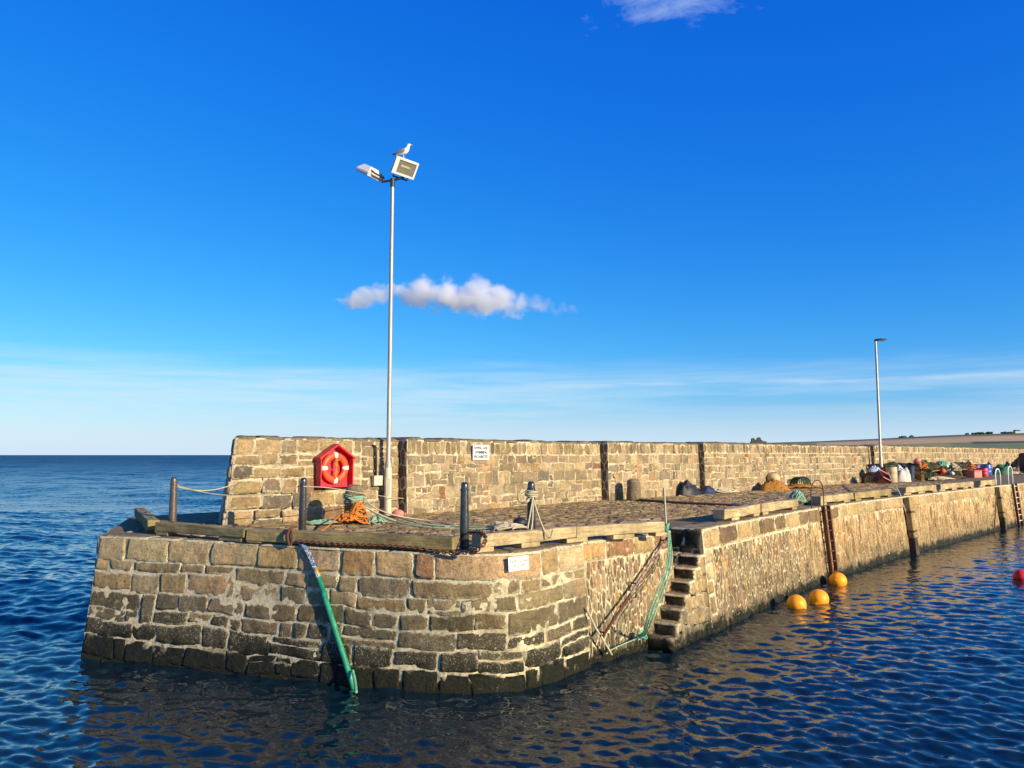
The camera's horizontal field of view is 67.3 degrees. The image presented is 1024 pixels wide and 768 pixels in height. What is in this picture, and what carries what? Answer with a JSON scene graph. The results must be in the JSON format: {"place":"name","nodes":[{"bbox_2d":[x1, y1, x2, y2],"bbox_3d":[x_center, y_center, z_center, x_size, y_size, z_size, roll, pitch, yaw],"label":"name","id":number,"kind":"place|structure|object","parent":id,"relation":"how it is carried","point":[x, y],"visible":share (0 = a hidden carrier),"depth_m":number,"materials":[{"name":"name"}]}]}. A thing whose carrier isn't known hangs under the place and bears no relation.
{"place":"outdoors","nodes":[
{"label":"outdoors","id":0,"kind":"place"},
{"bbox_2d":[0,455,1023,767],"bbox_3d":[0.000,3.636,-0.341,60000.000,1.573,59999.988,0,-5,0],"label":"harbour water","id":1,"kind":"structure","parent":0,"point":[912,661],"depth_m":11.94,"materials":[{"name":"blue liquid"}]},
{"bbox_2d":[606,639,635,654],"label":"rope","id":2,"kind":"object","parent":1,"relation":"in","point":[620,645],"visible":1,"depth_m":13.81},
{"bbox_2d":[787,594,805,608],"bbox_3d":[6.819,5.275,18.424,0.455,0.450,0.449,-1,-5,12],"label":"buoy","id":3,"kind":"object","parent":1,"relation":"on","point":[795,601],"visible":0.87,"depth_m":18.27,"materials":[{"name":"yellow plastic"}]},
{"bbox_2d":[809,589,828,603],"bbox_3d":[7.608,5.327,19.060,0.469,0.470,0.468,-1,-5,6],"label":"buoy","id":4,"kind":"object","parent":1,"relation":"on","point":[818,596],"visible":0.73,"depth_m":18.91,"materials":[{"name":"yellow plastic"}]},
{"bbox_2d":[829,572,846,585],"bbox_3d":[9.224,5.574,21.769,0.480,0.479,0.497,0,-5,0],"label":"buoy","id":5,"kind":"object","parent":1,"relation":"on","point":[837,579],"visible":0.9,"depth_m":21.60,"materials":[{"name":"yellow plastic"}]},
{"bbox_2d":[1012,570,1023,580],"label":"buoy","id":6,"kind":"object","parent":1,"relation":"on","point":[1018,575],"visible":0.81,"depth_m":22.46,"materials":[{"name":"red plastic"}]},
{"bbox_2d":[0,0,1023,454],"label":"sky","id":7,"kind":"structure","parent":0,"point":[617,220],"materials":[{"name":"blue"}]},
{"bbox_2d":[80,474,1023,694],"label":"stone pier","id":8,"kind":"structure","parent":0,"point":[413,620],"depth_m":13.76,"materials":[{"name":"stone"}]},
{"bbox_2d":[134,508,159,531],"bbox_3d":[-8.005,2.944,16.808,0.235,0.283,4.024,3,-6,-29],"label":"timber baulk","id":9,"kind":"object","parent":8,"relation":"on","point":[145,518],"visible":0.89,"depth_m":15.92,"materials":[{"name":"wood"}]},
{"bbox_2d":[168,477,178,521],"bbox_3d":[-6.937,2.457,15.741,0.198,1.102,0.198,4,-7,-37],"label":"bollard","id":10,"kind":"object","parent":8,"relation":"on","point":[172,516],"visible":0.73,"depth_m":15.70,"materials":[{"name":"metal"}]},
{"bbox_2d":[179,482,236,490],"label":"rope","id":11,"kind":"object","parent":10,"relation":"attached to","point":[212,489],"visible":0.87,"depth_m":16.47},
{"bbox_2d":[177,485,299,495],"bbox_3d":[-5.555,2.149,15.568,2.799,0.239,0.022,-1,-5,8],"label":"rope","id":12,"kind":"object","parent":10,"relation":"attached to","point":[238,495],"visible":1,"depth_m":15.55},
{"bbox_2d":[155,521,253,541],"bbox_3d":[-5.725,2.714,14.239,2.499,0.268,0.258,-3,-6,30],"label":"timber baulk","id":13,"kind":"object","parent":8,"relation":"on","point":[235,533],"visible":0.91,"depth_m":14.06,"materials":[{"name":"wood"}]},
{"bbox_2d":[298,477,308,529],"bbox_3d":[-4.172,2.420,15.342,0.198,1.102,0.198,4,-7,-37],"label":"bollard","id":14,"kind":"object","parent":8,"relation":"on","point":[302,520],"visible":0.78,"depth_m":15.29,"materials":[{"name":"metal"}]},
{"bbox_2d":[303,486,403,498],"bbox_3d":[-3.316,2.518,17.672,0.326,0.541,5.113,-1,-5,16],"label":"rope","id":15,"kind":"object","parent":14,"relation":"attached to","point":[351,491],"visible":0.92,"depth_m":16.53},
{"bbox_2d":[295,540,357,693],"bbox_3d":[-2.927,3.770,12.503,1.852,2.310,0.335,-5,-7,43],"label":"pipe fender","id":16,"kind":"object","parent":8,"relation":"attached to","point":[350,674],"visible":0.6,"depth_m":12.46,"materials":[{"name":"green plastic"}]},
{"bbox_2d":[320,500,369,530],"bbox_3d":[-3.539,2.743,15.913,0.840,0.535,3.409,0,-5,0],"label":"rope pile","id":17,"kind":"object","parent":8,"relation":"on","point":[352,513],"visible":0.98,"depth_m":16.83,"materials":[{"name":"fabric"}]},
{"bbox_2d":[246,528,458,551],"bbox_3d":[-2.759,2.594,12.912,3.990,0.263,0.266,-2,-6,20],"label":"timber baulk","id":18,"kind":"object","parent":8,"relation":"on","point":[278,535],"visible":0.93,"depth_m":12.73,"materials":[{"name":"wood"}]},
{"bbox_2d":[286,525,296,545],"bbox_3d":[-3.757,2.600,13.174,0.108,0.341,0.230,-3,-6,28],"label":"mooring ring","id":19,"kind":"object","parent":18,"relation":"attached to","point":[291,528],"visible":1,"depth_m":13.10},
{"bbox_2d":[295,530,486,554],"bbox_3d":[-1.921,2.559,12.756,3.532,0.369,0.741,-2,-6,22],"label":"chain","id":20,"kind":"object","parent":18,"relation":"attached to","point":[412,548],"visible":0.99,"depth_m":12.40,"materials":[{"name":"metal"}]},
{"bbox_2d":[344,484,363,523],"bbox_3d":[-3.562,2.744,17.372,0.449,0.943,0.450,0,-5,0],"label":"mooring post","id":21,"kind":"object","parent":8,"relation":"on","point":[355,488],"visible":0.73,"depth_m":17.22,"materials":[{"name":"stone"}]},
{"bbox_2d":[306,493,492,529],"bbox_3d":[-2.290,2.762,16.902,4.268,0.676,1.299,-1,-5,12],"label":"mooring rope","id":22,"kind":"object","parent":21,"relation":"attached to","point":[377,518],"visible":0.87,"depth_m":16.77,"materials":[{"name":"fabric"}]},
{"bbox_2d":[356,155,418,515],"bbox_3d":[-3.252,-1.280,19.751,1.597,9.276,0.746,-1,-5,11],"label":"lamp post","id":23,"kind":"object","parent":8,"relation":"on","point":[404,167],"visible":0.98,"depth_m":19.91,"materials":[{"name":"metal"}]},
{"bbox_2d":[386,478,389,494],"bbox_3d":[-3.131,2.593,19.403,0.100,0.420,0.012,0,-5,0],"label":"access door","id":24,"kind":"structure","parent":23,"relation":"in","point":[387,479],"depth_m":19.40,"materials":[{"name":"beige paint"}]},
{"bbox_2d":[392,144,410,157],"bbox_3d":[-2.853,-6.071,20.018,0.515,0.385,0.192,0,-5,0],"label":"gull","id":25,"kind":"object","parent":23,"relation":"on","point":[403,151],"visible":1,"depth_m":19.97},
{"bbox_2d":[392,509,405,517],"bbox_3d":[-2.794,3.208,18.989,0.360,0.220,0.240,0,-5,0],"label":"float","id":26,"kind":"object","parent":8,"relation":"on","point":[398,512],"visible":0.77,"depth_m":18.91,"materials":[{"name":"pink plastic"}]},
{"bbox_2d":[348,497,459,526],"bbox_3d":[-2.250,2.808,17.091,2.739,0.612,0.845,-2,-5,16],"label":"mooring rope","id":27,"kind":"object","parent":8,"relation":"on","point":[393,514],"visible":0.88,"depth_m":17.09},
{"bbox_2d":[459,482,471,548],"bbox_3d":[-0.791,2.186,12.803,0.198,1.102,0.198,4,-7,-37],"label":"bollard","id":28,"kind":"object","parent":8,"relation":"on","point":[464,515],"visible":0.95,"depth_m":12.74,"materials":[{"name":"metal"}]},
{"bbox_2d":[494,521,507,525],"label":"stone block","id":29,"kind":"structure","parent":8,"relation":"on","point":[496,523],"depth_m":16.02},
{"bbox_2d":[493,523,526,530],"bbox_3d":[-0.002,2.922,15.762,0.781,0.154,0.413,0,-5,0],"label":"rope pile","id":30,"kind":"object","parent":8,"relation":"on","point":[504,526],"visible":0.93,"depth_m":15.65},
{"bbox_2d":[508,555,528,571],"bbox_3d":[0.104,2.841,12.169,0.370,0.220,0.016,0,-4,-30],"label":"notice","id":31,"kind":"object","parent":8,"relation":"attached to","point":[518,563],"visible":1,"depth_m":12.16,"materials":[{"name":"plastic"}]},
{"bbox_2d":[513,517,526,525],"bbox_3d":[0.268,2.999,16.618,0.510,0.240,0.256,0,-5,0],"label":"rubber fender","id":32,"kind":"object","parent":8,"relation":"on","point":[520,520],"visible":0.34,"depth_m":16.54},
{"bbox_2d":[469,526,576,552],"bbox_3d":[0.227,2.570,12.868,2.265,0.303,0.259,5,-7,-42],"label":"timber baulk","id":33,"kind":"object","parent":8,"relation":"on","point":[526,538],"visible":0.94,"depth_m":12.71,"materials":[{"name":"wood"}]},
{"bbox_2d":[527,481,537,528],"bbox_3d":[0.329,2.218,13.152,0.198,1.102,0.198,4,-7,-37],"label":"bollard","id":34,"kind":"object","parent":8,"relation":"on","point":[530,485],"visible":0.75,"depth_m":13.11,"materials":[{"name":"metal"}]},
{"bbox_2d":[517,489,553,538],"bbox_3d":[0.391,2.246,13.073,0.622,0.917,0.394,0,-5,0],"label":"mooring rope","id":35,"kind":"object","parent":34,"relation":"attached to","point":[529,494],"visible":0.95,"depth_m":13.06,"materials":[{"name":"fabric"}]},
{"bbox_2d":[585,607,612,655],"bbox_3d":[1.521,4.309,13.382,0.620,0.899,0.053,4,-7,-36],"label":"rope","id":36,"kind":"object","parent":8,"relation":"hanging from","point":[598,632],"visible":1,"depth_m":13.34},
{"bbox_2d":[570,520,664,541],"bbox_3d":[1.970,2.689,14.159,2.091,0.303,0.253,3,-6,-31],"label":"timber baulk","id":37,"kind":"object","parent":8,"relation":"on","point":[623,530],"visible":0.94,"depth_m":14.05,"materials":[{"name":"wood"}]},
{"bbox_2d":[218,435,1023,524],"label":"parapet wall","id":38,"kind":"structure","parent":8,"relation":"on","point":[430,475],"depth_m":23.04,"materials":[{"name":"stone"}]},
{"bbox_2d":[315,444,355,487],"bbox_3d":[-4.252,1.956,18.511,0.250,1.030,0.980,-5,-7,44],"label":"lifebuoy housing","id":39,"kind":"object","parent":38,"relation":"attached to","point":[321,481],"visible":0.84,"depth_m":18.56,"materials":[{"name":"plastic"}]},
{"bbox_2d":[322,452,348,483],"bbox_3d":[-4.241,2.020,18.495,0.183,0.758,0.758,-5,-7,44],"label":"lifebuoy","id":40,"kind":"object","parent":39,"relation":"in","point":[342,475],"visible":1,"depth_m":18.45,"materials":[{"name":"orange plastic"}]},
{"bbox_2d":[372,444,382,485],"bbox_3d":[-3.450,2.046,19.522,0.256,1.052,0.260,-5,-7,44],"label":"junction box","id":41,"kind":"object","parent":38,"relation":"attached to","point":[377,480],"visible":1,"depth_m":19.45,"materials":[{"name":"beige paint"}]},
{"bbox_2d":[473,445,488,459],"bbox_3d":[-0.879,1.946,21.849,0.020,0.430,0.660,-5,-7,42],"label":"warning sign","id":42,"kind":"object","parent":38,"relation":"attached to","point":[480,452],"visible":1,"depth_m":21.84,"materials":[{"name":"metal"}]},
{"bbox_2d":[599,537,666,636],"bbox_3d":[2.275,3.716,14.343,0.184,1.518,2.398,-4,-7,39],"label":"handrail","id":43,"kind":"object","parent":8,"relation":"attached to","point":[632,591],"visible":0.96,"depth_m":14.19,"materials":[{"name":"metal"}]},
{"bbox_2d":[626,479,640,500],"bbox_3d":[4.122,3.612,26.029,0.501,0.805,0.488,0,-5,0],"label":"mooring post","id":44,"kind":"object","parent":8,"relation":"on","point":[633,493],"visible":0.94,"depth_m":25.83,"materials":[{"name":"stone"}]},
{"bbox_2d":[663,488,667,532],"bbox_3d":[3.080,2.523,15.374,0.120,0.882,0.120,0,-5,0],"label":"steel post","id":45,"kind":"object","parent":8,"relation":"on","point":[664,497],"visible":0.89,"depth_m":15.37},
{"bbox_2d":[634,523,671,639],"bbox_3d":[2.657,3.698,14.437,0.540,2.020,1.990,-2,-6,25],"label":"mooring rope","id":46,"kind":"object","parent":45,"relation":"hanging from","point":[641,634],"visible":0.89,"depth_m":14.06,"materials":[{"name":"fabric"}]},
{"bbox_2d":[678,480,701,495],"bbox_3d":[6.824,3.972,29.547,0.582,0.637,1.362,-5,-7,42],"label":"sack","id":47,"kind":"object","parent":8,"relation":"on","point":[686,487],"visible":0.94,"depth_m":29.21,"materials":[{"name":"black fabric"}]},
{"bbox_2d":[701,485,715,494],"bbox_3d":[7.710,4.171,30.268,0.706,0.374,0.733,0,-5,0],"label":"sack","id":48,"kind":"object","parent":8,"relation":"on","point":[708,489],"visible":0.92,"depth_m":30.06,"materials":[{"name":"blue plastic"}]},
{"bbox_2d":[639,499,806,506],"bbox_3d":[6.362,3.699,23.770,5.289,0.088,2.450,-2,-6,18],"label":"mooring cable","id":49,"kind":"object","parent":8,"relation":"on","point":[691,503],"visible":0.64,"depth_m":23.82,"materials":[{"name":"fabric"}]},
{"bbox_2d":[714,487,739,492],"bbox_3d":[8.465,4.266,30.956,1.399,0.248,0.611,0,-5,0],"label":"rope pile","id":50,"kind":"object","parent":8,"relation":"on","point":[723,490],"visible":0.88,"depth_m":30.83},
{"bbox_2d":[713,504,759,520],"bbox_3d":[5.462,3.093,18.590,0.299,0.313,2.426,-4,-7,36],"label":"timber baulk","id":51,"kind":"object","parent":8,"relation":"on","point":[731,513],"visible":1,"depth_m":18.19,"materials":[{"name":"wood"}]},
{"bbox_2d":[752,498,797,514],"bbox_3d":[7.141,3.296,20.791,0.299,0.313,2.895,-4,-7,38],"label":"timber baulk","id":52,"kind":"object","parent":8,"relation":"on","point":[766,507],"visible":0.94,"depth_m":20.53,"materials":[{"name":"wood"}]},
{"bbox_2d":[788,489,806,503],"bbox_3d":[8.265,3.276,22.312,0.625,0.444,0.373,2,-6,-23],"label":"net bundle","id":53,"kind":"object","parent":52,"relation":"attached to","point":[798,495],"visible":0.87,"depth_m":22.25,"materials":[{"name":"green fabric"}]},
{"bbox_2d":[760,478,790,490],"bbox_3d":[11.620,4.395,33.706,1.050,0.559,2.370,-5,-7,44],"label":"fishing net","id":54,"kind":"object","parent":8,"relation":"on","point":[771,484],"visible":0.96,"depth_m":33.06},
{"bbox_2d":[767,473,781,480],"bbox_3d":[11.711,4.234,34.473,0.599,0.500,0.596,4,-7,-36],"label":"float","id":55,"kind":"object","parent":54,"relation":"on","point":[775,476],"visible":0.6,"depth_m":34.28,"materials":[{"name":"beige plastic"}]},
{"bbox_2d":[789,476,810,487],"bbox_3d":[13.545,4.615,36.119,0.720,0.532,1.050,-4,-7,38],"label":"lobster creel","id":56,"kind":"object","parent":8,"relation":"on","point":[803,479],"visible":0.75,"depth_m":36.06,"materials":[{"name":"fabric"}]},
{"bbox_2d":[786,484,821,487],"bbox_3d":[13.321,4.694,35.348,1.963,0.221,0.812,0,-5,0],"label":"rope pile","id":57,"kind":"object","parent":8,"relation":"on","point":[798,486],"visible":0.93,"depth_m":35.07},
{"bbox_2d":[810,480,823,507],"bbox_3d":[9.040,3.247,22.770,0.032,0.816,1.032,-5,-7,41],"label":"grab hoop","id":58,"kind":"object","parent":8,"relation":"on","point":[811,492],"visible":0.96,"depth_m":22.57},
{"bbox_2d":[821,506,838,576],"bbox_3d":[9.349,4.889,22.520,0.332,2.608,0.502,-5,-7,41],"label":"ladder","id":59,"kind":"object","parent":8,"relation":"attached to","point":[827,532],"visible":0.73,"depth_m":22.51,"materials":[{"name":"metal"}]},
{"bbox_2d":[812,492,853,505],"bbox_3d":[10.227,3.634,24.455,0.296,0.313,3.009,-5,-7,41],"label":"timber baulk","id":60,"kind":"object","parent":8,"relation":"on","point":[836,497],"visible":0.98,"depth_m":24.08,"materials":[{"name":"wood"}]},
{"bbox_2d":[861,474,876,483],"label":"lobster creel","id":61,"kind":"object","parent":8,"relation":"on","point":[863,479],"visible":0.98,"depth_m":41.47,"materials":[{"name":"black rubber"}]},
{"bbox_2d":[850,489,890,500],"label":"timber baulk","id":62,"kind":"object","parent":8,"relation":"on","point":[869,494],"visible":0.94,"depth_m":26.85,"materials":[{"name":"wood"}]},
{"bbox_2d":[874,338,886,470],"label":"lamp post","id":63,"kind":"object","parent":8,"relation":"on","point":[878,414],"visible":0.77,"depth_m":44.04,"materials":[{"name":"metal"}]},
{"bbox_2d":[872,469,892,483],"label":"fish crate","id":64,"kind":"object","parent":8,"relation":"on","point":[881,476],"visible":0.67,"depth_m":41.15,"materials":[{"name":"red plastic"}]},
{"bbox_2d":[885,466,897,481],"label":"barrel","id":65,"kind":"object","parent":8,"relation":"on","point":[892,470],"visible":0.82,"depth_m":43.05,"materials":[{"name":"beige plastic"}]},
{"bbox_2d":[888,472,906,515],"bbox_3d":[16.554,5.110,33.413,0.566,2.377,10.883,-2,-6,22],"label":"rope","id":66,"kind":"object","parent":8,"relation":"hanging from","point":[898,491],"visible":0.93,"depth_m":28.94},
{"bbox_2d":[897,464,910,481],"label":"bulk bag","id":67,"kind":"object","parent":8,"relation":"on","point":[903,475],"visible":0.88,"depth_m":43.92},
{"bbox_2d":[902,466,915,480],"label":"bin","id":68,"kind":"object","parent":8,"relation":"on","point":[911,469],"visible":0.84,"depth_m":45.54,"materials":[{"name":"grey plastic"}]},
{"bbox_2d":[903,497,919,554],"bbox_3d":[14.761,5.463,28.361,0.411,2.544,0.370,-5,-7,43],"label":"timber fender","id":69,"kind":"object","parent":8,"relation":"attached to","point":[912,533],"visible":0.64,"depth_m":28.28,"materials":[{"name":"wood"}]},
{"bbox_2d":[897,484,936,494],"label":"timber baulk","id":70,"kind":"object","parent":8,"relation":"on","point":[909,490],"visible":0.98,"depth_m":30.36,"materials":[{"name":"wood"}]},
{"bbox_2d":[915,472,924,480],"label":"lobster creel","id":71,"kind":"object","parent":8,"relation":"on","point":[921,474],"visible":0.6,"depth_m":45.81,"materials":[{"name":"black rubber"}]},
{"bbox_2d":[910,463,922,472],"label":"lobster creel","id":72,"kind":"object","parent":71,"relation":"on","point":[916,468],"visible":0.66,"depth_m":46.00,"materials":[{"name":"black rubber"}]},
{"bbox_2d":[915,461,928,469],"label":"rope pile","id":73,"kind":"object","parent":72,"relation":"on","point":[922,465],"visible":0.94,"depth_m":46.20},
{"bbox_2d":[915,473,929,479],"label":"lobster creel","id":74,"kind":"object","parent":8,"relation":"on","point":[926,475],"visible":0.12,"depth_m":46.85,"materials":[{"name":"green rubber"}]},
{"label":"lobster creel","id":75,"kind":"object","parent":74,"relation":"on","visible":0},
{"bbox_2d":[913,458,920,463],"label":"float","id":76,"kind":"object","parent":75,"relation":"on","point":[916,460],"visible":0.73,"depth_m":46.84,"materials":[{"name":"pink plastic"}]},
{"bbox_2d":[927,476,955,479],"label":"rope pile","id":77,"kind":"object","parent":8,"relation":"on","point":[939,478],"visible":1,"depth_m":46.37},
{"bbox_2d":[934,481,973,490],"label":"timber baulk","id":78,"kind":"object","parent":8,"relation":"on","point":[954,485],"visible":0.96,"depth_m":33.92,"materials":[{"name":"wood"}]},
{"bbox_2d":[945,475,965,478],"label":"rope pile","id":79,"kind":"object","parent":8,"relation":"on","point":[956,476],"visible":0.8,"depth_m":48.41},
{"bbox_2d":[965,470,982,477],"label":"fish box","id":80,"kind":"object","parent":8,"relation":"on","point":[973,473],"visible":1,"depth_m":52.45,"materials":[{"name":"red plastic"}]},
{"bbox_2d":[978,468,988,476],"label":"barrel","id":81,"kind":"object","parent":8,"relation":"on","point":[985,472],"visible":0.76,"depth_m":54.62,"materials":[{"name":"red plastic"}]},
{"bbox_2d":[974,479,996,486],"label":"timber baulk","id":82,"kind":"object","parent":8,"relation":"on","point":[983,483],"visible":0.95,"depth_m":37.46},
{"bbox_2d":[981,464,991,475],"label":"barrel","id":83,"kind":"object","parent":8,"relation":"on","point":[989,466],"visible":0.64,"depth_m":57.12,"materials":[{"name":"blue plastic"}]},
{"bbox_2d":[993,490,996,531],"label":"rope","id":84,"kind":"object","parent":8,"relation":"hanging from","point":[995,510],"visible":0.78,"depth_m":37.09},
{"bbox_2d":[995,468,1000,485],"bbox_3d":[24.518,4.695,38.817,0.060,0.880,1.010,-5,-7,44],"label":"grab hoop","id":85,"kind":"object","parent":8,"relation":"on","point":[999,476],"visible":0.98,"depth_m":38.91,"materials":[{"name":"white paint"}]},
{"bbox_2d":[995,487,1006,529],"bbox_3d":[24.001,6.324,37.699,0.411,2.544,0.252,-5,-7,43],"label":"timber fender","id":86,"kind":"object","parent":8,"relation":"attached to","point":[1001,512],"visible":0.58,"depth_m":37.64,"materials":[{"name":"wood"}]},
{"bbox_2d":[992,464,1011,474],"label":"tarpaulin","id":87,"kind":"object","parent":8,"relation":"on","point":[1002,468],"visible":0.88,"depth_m":60.62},
{"bbox_2d":[1007,466,1012,483],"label":"grab hoop","id":88,"kind":"object","parent":8,"relation":"on","point":[1008,474],"visible":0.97,"depth_m":40.27,"materials":[{"name":"white paint"}]},
{"bbox_2d":[1010,457,1018,468],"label":"gear sack","id":89,"kind":"object","parent":8,"relation":"on","point":[1015,463],"visible":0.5,"depth_m":66.58,"materials":[{"name":"black fabric"}]},
{"bbox_2d":[1011,484,1023,525],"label":"ladder","id":90,"kind":"object","parent":8,"relation":"attached to","point":[1016,503],"visible":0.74,"depth_m":39.92,"materials":[{"name":"white metal"}]},
{"bbox_2d":[1013,471,1023,473],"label":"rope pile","id":91,"kind":"object","parent":8,"relation":"on","point":[1018,472],"visible":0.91,"depth_m":61.00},
{"bbox_2d":[1018,453,1023,474],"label":"water tank","id":92,"kind":"object","parent":8,"relation":"on","point":[1021,461],"visible":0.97,"depth_m":61.25,"materials":[{"name":"black plastic"}]},
{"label":"lobster creel","id":93,"kind":"object","parent":8,"relation":"on","visible":0},
{"bbox_2d":[869,465,880,471],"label":"sheet","id":94,"kind":"object","parent":93,"relation":"on","point":[874,468],"visible":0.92,"depth_m":42.51,"materials":[{"name":"white fabric"}]},
{"bbox_2d":[777,433,1023,448],"bbox_3d":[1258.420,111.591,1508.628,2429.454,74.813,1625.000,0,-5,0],"label":"hills","id":95,"kind":"structure","parent":0,"point":[1014,440],"depth_m":1339.43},
{"bbox_2d":[750,437,766,442],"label":"ruined tower","id":96,"kind":"structure","parent":95,"relation":"on","point":[758,440],"depth_m":1981.01,"materials":[{"name":"stone"}]},
{"bbox_2d":[965,432,992,434],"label":"tree clump","id":97,"kind":"object","parent":95,"relation":"on","point":[979,433],"visible":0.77,"depth_m":1972.85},
{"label":"lobster creel","id":98,"kind":"object","parent":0,"visible":0},
{"bbox_2d":[867,463,884,473],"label":"lobster creel","id":99,"kind":"object","parent":98,"relation":"on","point":[871,465],"visible":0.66,"depth_m":43.65,"materials":[{"name":"black rubber"}]},
{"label":"lobster creel","id":100,"kind":"object","parent":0,"visible":0},
{"bbox_2d":[919,463,933,472],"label":"lobster creel","id":101,"kind":"object","parent":100,"relation":"on","point":[931,467],"visible":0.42,"depth_m":47.65,"materials":[{"name":"green rubber"}]},
{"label":"lobster creel","id":102,"kind":"object","parent":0,"visible":0},
{"bbox_2d":[926,462,940,470],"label":"lobster creel","id":103,"kind":"object","parent":102,"relation":"on","point":[936,465],"visible":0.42,"depth_m":48.40,"materials":[{"name":"black rubber"}]},
{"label":"lobster creel","id":104,"kind":"object","parent":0,"visible":0},
{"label":"lobster creel","id":105,"kind":"object","parent":104,"relation":"on","visible":0},
{"bbox_2d":[933,460,946,467],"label":"rope pile","id":106,"kind":"object","parent":105,"relation":"on","point":[941,463],"visible":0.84,"depth_m":48.90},
{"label":"lobster creel","id":107,"kind":"object","parent":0,"visible":0},
{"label":"lobster creel","id":108,"kind":"object","parent":107,"relation":"on","visible":0},
{"bbox_2d":[950,463,961,469],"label":"rope pile","id":109,"kind":"object","parent":108,"relation":"on","point":[955,466],"visible":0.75,"depth_m":50.99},
{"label":"lobster creel","id":110,"kind":"object","parent":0,"visible":0},
{"bbox_2d":[953,462,966,469],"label":"lobster creel","id":111,"kind":"object","parent":110,"relation":"on","point":[962,466],"visible":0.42,"depth_m":52.45,"materials":[{"name":"black rubber"}]},
{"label":"lobster creel","id":112,"kind":"object","parent":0,"visible":0},
{"bbox_2d":[964,462,971,469],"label":"lobster creel","id":113,"kind":"object","parent":112,"relation":"on","point":[968,464],"visible":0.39,"depth_m":53.44,"materials":[{"name":"black rubber"}]}
]}

